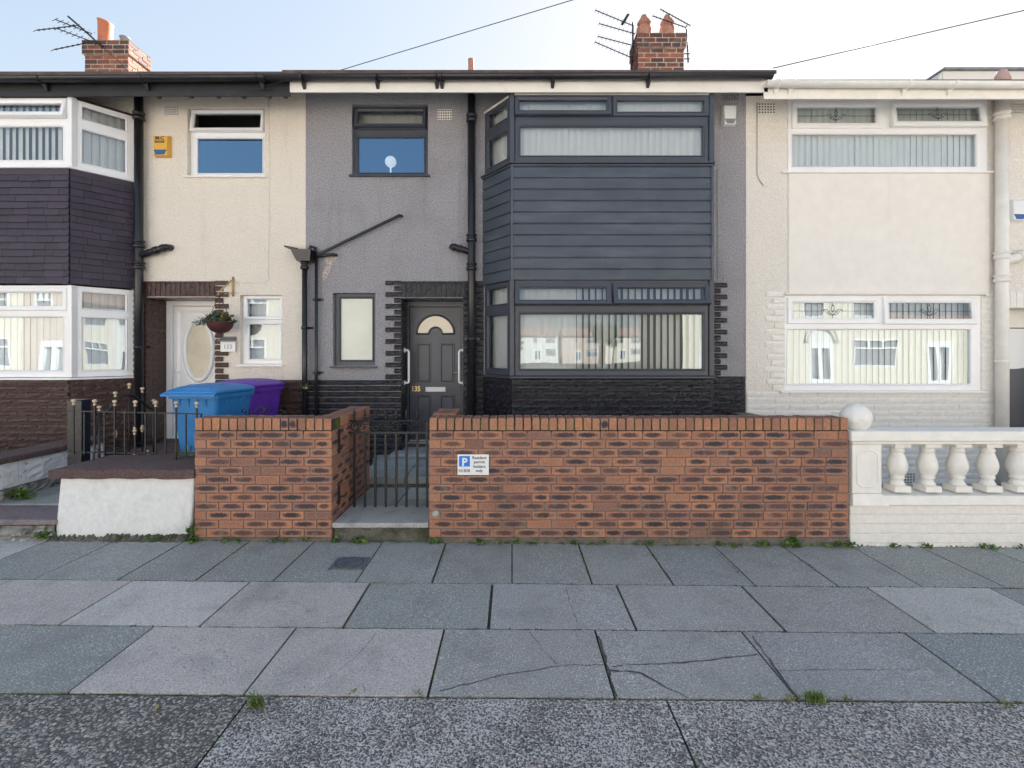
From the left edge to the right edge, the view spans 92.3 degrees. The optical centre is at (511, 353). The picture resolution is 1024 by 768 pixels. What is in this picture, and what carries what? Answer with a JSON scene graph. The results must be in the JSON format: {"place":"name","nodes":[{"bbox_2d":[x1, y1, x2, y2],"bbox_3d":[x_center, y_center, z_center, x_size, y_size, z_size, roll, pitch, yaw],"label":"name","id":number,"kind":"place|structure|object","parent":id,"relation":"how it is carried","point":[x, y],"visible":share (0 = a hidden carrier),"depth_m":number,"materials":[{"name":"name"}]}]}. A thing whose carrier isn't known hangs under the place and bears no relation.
{"place":"outdoors","nodes":[
{"label":"outdoors","id":0,"kind":"place"},
{"bbox_2d":[332,447,429,541],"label":"path","id":1,"kind":"structure","parent":0,"point":[401,522],"depth_m":4.80,"materials":[{"name":"concrete"}]},
{"bbox_2d":[0,539,1023,767],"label":"pavement","id":2,"kind":"structure","parent":0,"point":[56,639],"depth_m":2.79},
{"bbox_2d":[0,526,53,540],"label":"step rubble","id":3,"kind":"object","parent":2,"relation":"on","point":[17,533],"visible":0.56,"depth_m":4.42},
{"bbox_2d":[32,525,56,539],"bbox_3d":[-4.197,1.623,4.421,0.172,0.153,0.141,0,0,-17],"label":"weed plant","id":4,"kind":"object","parent":2,"relation":"on","point":[40,536],"visible":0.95,"depth_m":4.40,"materials":[{"name":"green plant"}]},
{"bbox_2d":[44,455,195,542],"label":"low garden wall","id":5,"kind":"structure","parent":2,"relation":"on","point":[130,498],"depth_m":4.46,"materials":[{"name":"paint"}]},
{"bbox_2d":[67,399,202,459],"bbox_3d":[-3.687,0.757,4.794,1.316,0.626,0.040,0,0,0],"label":"railing","id":6,"kind":"object","parent":5,"relation":"on","point":[135,402],"visible":0.98,"depth_m":4.79,"materials":[{"name":"metal"}]},
{"bbox_2d":[178,445,194,457],"bbox_3d":[-3.218,0.996,4.907,0.229,0.188,0.138,0,0,-32],"label":"weed plant","id":7,"kind":"object","parent":5,"relation":"on","point":[185,456],"visible":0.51,"depth_m":4.88,"materials":[{"name":"green plant"}]},
{"bbox_2d":[183,522,198,540],"bbox_3d":[-2.883,1.604,4.418,0.147,0.192,0.136,0,0,0],"label":"weed plant","id":8,"kind":"object","parent":2,"relation":"on","point":[187,530],"visible":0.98,"depth_m":4.42,"materials":[{"name":"green plant"}]},
{"bbox_2d":[188,536,197,543],"bbox_3d":[-2.856,1.692,4.401,0.157,0.117,0.082,0,0,30],"label":"weed plant","id":9,"kind":"object","parent":2,"relation":"on","point":[194,539],"visible":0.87,"depth_m":4.40,"materials":[{"name":"green plant"}]},
{"bbox_2d":[243,688,265,708],"bbox_3d":[-1.245,1.676,2.372,0.120,0.067,0.096,0,0,0],"label":"grass tuft","id":10,"kind":"object","parent":2,"relation":"on","point":[255,702],"visible":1,"depth_m":2.37,"materials":[{"name":"green plant"}]},
{"bbox_2d":[328,557,369,570],"bbox_3d":[-1.317,1.708,3.985,0.270,0.033,0.230,0,0,0],"label":"access cover","id":11,"kind":"object","parent":2,"relation":"on","point":[349,563],"visible":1,"depth_m":3.96,"materials":[{"name":"metal"}]},
{"bbox_2d":[31,535,1023,707],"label":"weeds","id":12,"kind":"object","parent":2,"relation":"on","point":[760,543],"visible":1,"depth_m":4.40,"materials":[{"name":"green plant"}]},
{"bbox_2d":[153,621,909,718],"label":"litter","id":13,"kind":"object","parent":2,"relation":"on","point":[156,708],"visible":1,"depth_m":2.35,"materials":[{"name":"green plant"}]},
{"bbox_2d":[786,535,798,547],"bbox_3d":[2.518,1.691,4.415,0.116,0.118,0.132,0,0,45],"label":"weed plant","id":14,"kind":"object","parent":2,"relation":"on","point":[791,540],"visible":1,"depth_m":4.41,"materials":[{"name":"green plant"}]},
{"bbox_2d":[795,686,829,705],"bbox_3d":[1.502,1.710,2.442,0.168,0.048,0.109,0,0,-25],"label":"grass tuft","id":15,"kind":"object","parent":2,"relation":"on","point":[815,697],"visible":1,"depth_m":2.44,"materials":[{"name":"green plant"}]},
{"bbox_2d":[839,404,1023,547],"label":"balustrade","id":16,"kind":"object","parent":2,"relation":"on","point":[955,510],"visible":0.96,"depth_m":4.46,"materials":[{"name":"beige stone"}]},
{"bbox_2d":[0,0,1023,79],"label":"sky","id":17,"kind":"structure","parent":0,"point":[177,35],"materials":[{"name":"white"}]},
{"bbox_2d":[104,445,1000,486],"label":"garden ground","id":18,"kind":"structure","parent":0,"point":[131,447],"depth_m":6.71,"materials":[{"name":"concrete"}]},
{"bbox_2d":[0,436,106,501],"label":"garden wall","id":19,"kind":"structure","parent":18,"relation":"on","point":[29,467],"depth_m":5.29,"materials":[{"name":"white paint"}]},
{"bbox_2d":[0,442,179,530],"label":"steps","id":20,"kind":"structure","parent":18,"relation":"on","point":[41,509],"depth_m":4.79,"materials":[{"name":"grey concrete"}]},
{"bbox_2d":[4,487,36,499],"bbox_3d":[-5.025,1.453,5.017,0.284,0.155,0.136,0,0,5],"label":"weed plant","id":21,"kind":"object","parent":20,"relation":"on","point":[20,493],"visible":0.98,"depth_m":5.01,"materials":[{"name":"green plant"}]},
{"bbox_2d":[66,399,91,465],"bbox_3d":[-4.435,0.946,5.035,0.158,0.948,0.122,0,0,0],"label":"gate post","id":22,"kind":"object","parent":20,"relation":"on","point":[81,405],"visible":0.68,"depth_m":4.98,"materials":[{"name":"black metal"}]},
{"bbox_2d":[97,383,155,457],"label":"side gate","id":23,"kind":"structure","parent":20,"relation":"on","point":[115,393],"depth_m":5.43,"materials":[{"name":"metal"}]},
{"bbox_2d":[160,382,255,452],"bbox_3d":[-3.460,0.890,5.705,0.618,1.090,0.861,0,0,4],"label":"wheelie bin","id":24,"kind":"object","parent":18,"relation":"on","point":[223,398],"visible":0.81,"depth_m":5.40,"materials":[{"name":"plastic"}]},
{"bbox_2d":[220,378,285,415],"bbox_3d":[-3.439,0.875,6.425,0.618,1.090,0.861,0,0,8],"label":"wheelie bin","id":25,"kind":"object","parent":18,"relation":"on","point":[267,393],"visible":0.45,"depth_m":6.33,"materials":[{"name":"plastic"}]},
{"bbox_2d":[241,405,300,415],"bbox_3d":[-2.665,0.851,5.771,0.467,0.594,1.058,0,0,0],"label":"scroll railing","id":26,"kind":"object","parent":18,"relation":"on","point":[265,410],"visible":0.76,"depth_m":5.25,"materials":[{"name":"metal"}]},
{"bbox_2d":[195,406,369,542],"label":"garden wall","id":27,"kind":"structure","parent":18,"relation":"on","point":[263,477],"depth_m":4.45,"materials":[{"name":"brick"}]},
{"bbox_2d":[338,429,344,504],"bbox_3d":[-1.613,1.066,4.633,0.033,0.707,0.069,0,0,45],"label":"gate hinge","id":28,"kind":"object","parent":27,"relation":"attached to","point":[339,445],"visible":1,"depth_m":4.62,"materials":[{"name":"metal"}]},
{"bbox_2d":[348,408,427,506],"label":"iron gate","id":29,"kind":"structure","parent":27,"relation":"attached to","point":[385,461],"depth_m":4.90,"materials":[{"name":"black metal"}]},
{"bbox_2d":[429,409,848,546],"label":"garden wall","id":30,"kind":"structure","parent":18,"relation":"on","point":[744,478],"depth_m":4.45,"materials":[{"name":"brick"}]},
{"bbox_2d":[458,454,488,474],"bbox_3d":[-0.350,1.006,4.437,0.283,0.185,0.006,0,0,0],"label":"parking sign","id":31,"kind":"object","parent":30,"relation":"attached to","point":[473,464],"visible":1,"depth_m":4.44,"materials":[{"name":"white metal"}]},
{"label":"ground","id":32,"kind":"structure","parent":0,"visible":0},
{"bbox_2d":[0,17,305,451],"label":"terraced house","id":33,"kind":"structure","parent":32,"relation":"on","point":[67,233],"depth_m":6.93,"materials":[{"name":"beige paint"}]},
{"bbox_2d":[0,285,76,376],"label":"window","id":34,"kind":"structure","parent":33,"relation":"in","point":[59,310],"depth_m":6.59,"materials":[{"name":"white plastic"}]},
{"bbox_2d":[0,97,76,166],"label":"window","id":35,"kind":"structure","parent":33,"relation":"in","point":[65,118],"depth_m":6.45,"materials":[{"name":"white plastic"}]},
{"bbox_2d":[33,16,127,68],"bbox_3d":[-7.615,-5.547,8.729,1.482,0.926,0.199,0,0,-13],"label":"tv aerial","id":36,"kind":"object","parent":33,"relation":"attached to","point":[82,29],"visible":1,"depth_m":8.70,"materials":[{"name":"metal"}]},
{"bbox_2d":[77,286,132,376],"bbox_3d":[-5.619,-0.288,6.765,0.149,1.208,0.647,0,0,40],"label":"window","id":37,"kind":"structure","parent":33,"relation":"in","point":[104,315],"depth_m":6.79,"materials":[{"name":"white plastic"}]},
{"bbox_2d":[77,100,132,179],"bbox_3d":[-5.619,-2.908,6.765,0.149,0.919,0.647,0,0,40],"label":"window","id":38,"kind":"structure","parent":33,"relation":"in","point":[104,139],"depth_m":6.79,"materials":[{"name":"white plastic"}]},
{"bbox_2d":[132,97,173,447],"bbox_3d":[-5.041,-1.119,6.883,0.536,4.977,0.184,0,0,-4],"label":"downpipe","id":39,"kind":"object","parent":33,"relation":"attached to","point":[138,241],"visible":0.98,"depth_m":6.82,"materials":[{"name":"black plastic"}]},
{"bbox_2d":[153,136,171,157],"bbox_3d":[-4.928,-2.916,6.918,0.229,0.306,0.078,0,0,0],"label":"alarm box","id":40,"kind":"object","parent":33,"relation":"attached to","point":[162,146],"visible":1,"depth_m":6.88,"materials":[{"name":"yellow plastic"}]},
{"bbox_2d":[173,306,215,435],"bbox_3d":[-4.676,0.270,7.336,0.764,1.941,0.128,0,0,0],"label":"front door","id":41,"kind":"structure","parent":33,"relation":"in","point":[194,350],"depth_m":7.34,"materials":[{"name":"white plastic"}]},
{"bbox_2d":[183,110,266,177],"bbox_3d":[-4.047,-2.979,7.005,1.154,0.999,0.195,0,0,0],"label":"window","id":42,"kind":"structure","parent":33,"relation":"in","point":[197,133],"depth_m":7.02,"materials":[{"name":"white plastic"}]},
{"bbox_2d":[218,277,233,295],"bbox_3d":[-3.943,-0.932,6.806,0.066,0.296,0.303,0,0,8],"label":"basket bracket","id":43,"kind":"object","parent":33,"relation":"attached to","point":[230,281],"visible":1,"depth_m":6.90,"materials":[{"name":"metal"}]},
{"bbox_2d":[192,295,236,333],"bbox_3d":[-4.018,-0.528,6.674,0.438,0.520,0.415,0,0,28],"label":"hanging basket","id":44,"kind":"object","parent":43,"relation":"hanging from","point":[218,322],"visible":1,"depth_m":6.59,"materials":[{"name":"green plant"}]},
{"bbox_2d":[218,336,235,351],"bbox_3d":[-3.999,-0.130,6.904,0.215,0.216,0.105,0,0,0],"label":"number plaque","id":45,"kind":"object","parent":33,"relation":"attached to","point":[227,343],"visible":1,"depth_m":6.91,"materials":[{"name":"white plastic"}]},
{"bbox_2d":[235,99,269,282],"bbox_3d":[-3.668,-2.309,6.949,0.490,2.628,0.010,0,0,0],"label":"wall cable","id":46,"kind":"object","parent":33,"relation":"attached to","point":[268,216],"depth_m":6.95,"materials":[{"name":"beige paint"}]},
{"bbox_2d":[236,296,283,366],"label":"window","id":47,"kind":"structure","parent":33,"relation":"in","point":[265,320],"depth_m":7.21,"materials":[{"name":"white plastic"}]},
{"bbox_2d":[264,14,776,465],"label":"terraced house","id":48,"kind":"structure","parent":32,"relation":"on","point":[610,229],"depth_m":6.62,"materials":[{"name":"grey paint"}]},
{"bbox_2d":[245,78,296,90],"bbox_3d":[-2.974,-3.478,6.289,0.945,0.185,0.104,0,0,1],"label":"fascia cable","id":49,"kind":"object","parent":48,"relation":"attached to","point":[267,88],"visible":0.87,"depth_m":6.30,"materials":[{"name":"metal"}]},
{"bbox_2d":[284,245,314,414],"bbox_3d":[-2.950,0.067,6.857,0.365,3.106,0.200,0,0,0],"label":"downpipe","id":50,"kind":"object","parent":48,"relation":"attached to","point":[304,257],"visible":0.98,"depth_m":6.82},
{"bbox_2d":[300,382,309,389],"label":"flower sprig","id":51,"kind":"object","parent":50,"relation":"attached to","point":[305,386],"visible":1,"depth_m":6.79,"materials":[{"name":"green plant"}]},
{"bbox_2d":[329,294,376,367],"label":"window","id":52,"kind":"structure","parent":48,"relation":"in","point":[354,313],"depth_m":7.05,"materials":[{"name":"beige glass"}]},
{"bbox_2d":[308,214,402,415],"bbox_3d":[-2.200,-0.172,6.906,1.328,3.583,0.123,0,0,-1],"label":"downpipe","id":53,"kind":"object","parent":48,"relation":"attached to","point":[316,299],"visible":0.93,"depth_m":6.87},
{"bbox_2d":[349,107,429,176],"bbox_3d":[-1.728,-3.008,7.005,1.140,1.028,0.195,0,0,0],"label":"window","id":54,"kind":"structure","parent":48,"relation":"in","point":[360,130],"depth_m":7.02,"materials":[{"name":"grey plastic"}]},
{"bbox_2d":[385,156,395,172],"bbox_3d":[-1.829,-2.828,7.407,0.170,0.285,0.170,0,0,0],"label":"globe lamp","id":55,"kind":"object","parent":48,"relation":"attached to","point":[390,162],"visible":0.98,"depth_m":7.35,"materials":[{"name":"white glass"}]},
{"bbox_2d":[403,348,409,384],"bbox_3d":[-1.519,0.192,7.097,0.092,0.545,0.072,0,0,0],"label":"grab rail","id":56,"kind":"object","parent":48,"relation":"attached to","point":[408,351],"visible":0.99,"depth_m":7.08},
{"bbox_2d":[408,307,460,443],"bbox_3d":[-1.148,0.343,7.343,0.806,2.064,0.125,0,0,0],"label":"front door","id":57,"kind":"structure","parent":48,"relation":"in","point":[435,332],"depth_m":7.36,"materials":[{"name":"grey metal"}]},
{"bbox_2d":[341,0,572,69],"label":"overhead cable","id":58,"kind":"object","parent":48,"relation":"attached to","point":[459,34],"visible":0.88,"depth_m":5.78,"materials":[{"name":"grey metal"}]},
{"bbox_2d":[458,349,462,383],"bbox_3d":[-0.735,0.192,7.097,0.092,0.545,0.072,0,0,0],"label":"grab rail","id":59,"kind":"object","parent":48,"relation":"attached to","point":[459,381],"visible":0.73,"depth_m":7.08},
{"bbox_2d":[449,93,479,416],"bbox_3d":[-0.682,-1.083,6.883,0.434,5.406,0.185,0,0,5],"label":"downpipe","id":60,"kind":"object","parent":48,"relation":"attached to","point":[471,235],"visible":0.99,"depth_m":6.81,"materials":[{"name":"black plastic"}]},
{"bbox_2d":[485,281,508,375],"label":"window","id":61,"kind":"structure","parent":48,"relation":"in","point":[499,309],"depth_m":6.86,"materials":[{"name":"grey glass"}]},
{"bbox_2d":[485,98,508,173],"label":"window","id":62,"kind":"structure","parent":48,"relation":"in","point":[498,133],"depth_m":6.85,"materials":[{"name":"grey plastic"}]},
{"bbox_2d":[509,280,713,375],"bbox_3d":[1.308,-0.332,6.487,2.704,1.254,0.292,0,0,0],"label":"window","id":63,"kind":"structure","parent":48,"relation":"in","point":[542,313],"depth_m":6.58,"materials":[{"name":"grey plastic"}]},
{"bbox_2d":[509,93,713,160],"bbox_3d":[1.308,-2.962,6.481,2.704,0.906,0.196,0,0,0],"label":"window","id":64,"kind":"structure","parent":48,"relation":"in","point":[541,127],"depth_m":6.46,"materials":[{"name":"grey plastic"}]},
{"bbox_2d":[594,10,635,69],"bbox_3d":[1.806,-5.503,8.638,0.819,1.064,0.116,0,0,-13],"label":"tv aerial","id":65,"kind":"object","parent":48,"relation":"attached to","point":[632,44],"visible":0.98,"depth_m":8.66,"materials":[{"name":"metal"}]},
{"bbox_2d":[652,8,690,62],"bbox_3d":[2.797,-5.576,8.591,0.809,0.858,0.097,0,0,-17],"label":"tv aerial","id":66,"kind":"object","parent":48,"relation":"attached to","point":[687,53],"visible":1,"depth_m":8.67,"materials":[{"name":"metal"}]},
{"bbox_2d":[699,289,703,368],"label":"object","id":67,"kind":"structure","parent":48,"relation":"in","point":[701,292],"depth_m":6.60,"materials":[{"name":"white fabric"}]},
{"bbox_2d":[700,102,702,154],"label":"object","id":68,"kind":"structure","parent":48,"relation":"in","point":[700,102],"depth_m":6.56,"materials":[{"name":"white fabric"}]},
{"bbox_2d":[717,169,718,278],"bbox_3d":[2.910,-1.830,6.943,0.016,1.558,0.010,0,0,0],"label":"wall cable","id":69,"kind":"object","parent":48,"relation":"attached to","point":[717,199],"depth_m":6.94,"materials":[{"name":"plastic"}]},
{"bbox_2d":[721,106,736,126],"bbox_3d":[3.058,-3.347,6.918,0.200,0.299,0.078,0,0,0],"label":"alarm box","id":70,"kind":"object","parent":48,"relation":"attached to","point":[728,116],"visible":1,"depth_m":6.88,"materials":[{"name":"white plastic"}]},
{"bbox_2d":[773,10,1023,68],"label":"overhead cable","id":71,"kind":"object","parent":48,"relation":"attached to","point":[902,38],"visible":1,"depth_m":5.75,"materials":[{"name":"grey metal"}]},
{"bbox_2d":[746,67,1023,483],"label":"terraced house","id":72,"kind":"structure","parent":32,"relation":"on","point":[869,242],"depth_m":6.94,"materials":[{"name":"beige paint"}]},
{"bbox_2d":[757,102,763,185],"bbox_3d":[3.511,-2.955,6.943,0.104,1.191,0.011,0,0,0],"label":"wall cable","id":73,"kind":"object","parent":72,"relation":"attached to","point":[757,144],"depth_m":6.94,"materials":[{"name":"plastic"}]},
{"bbox_2d":[779,295,988,392],"bbox_3d":[5.239,-0.131,7.003,2.928,1.376,0.216,0,0,0],"label":"window","id":74,"kind":"structure","parent":72,"relation":"in","point":[838,324],"depth_m":7.09,"materials":[{"name":"white glass"}]},
{"bbox_2d":[781,100,994,173],"bbox_3d":[5.305,-3.059,6.943,3.012,1.042,0.163,0,0,0],"label":"window","id":75,"kind":"structure","parent":72,"relation":"in","point":[825,136],"depth_m":7.01,"materials":[{"name":"white plastic"}]},
{"bbox_2d":[987,100,1023,484],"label":"downpipe","id":76,"kind":"object","parent":72,"relation":"attached to","point":[1003,259],"visible":0.98,"depth_m":6.80,"materials":[{"name":"beige paint"}]},
{"bbox_2d":[1010,200,1023,221],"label":"alarm box","id":77,"kind":"object","parent":72,"relation":"attached to","point":[1016,210],"visible":0.83,"depth_m":6.88,"materials":[{"name":"white plastic"}]},
{"bbox_2d":[1010,328,1023,426],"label":"front door","id":78,"kind":"structure","parent":72,"relation":"in","point":[1016,334],"depth_m":7.37,"materials":[{"name":"grey plastic"}]}
]}

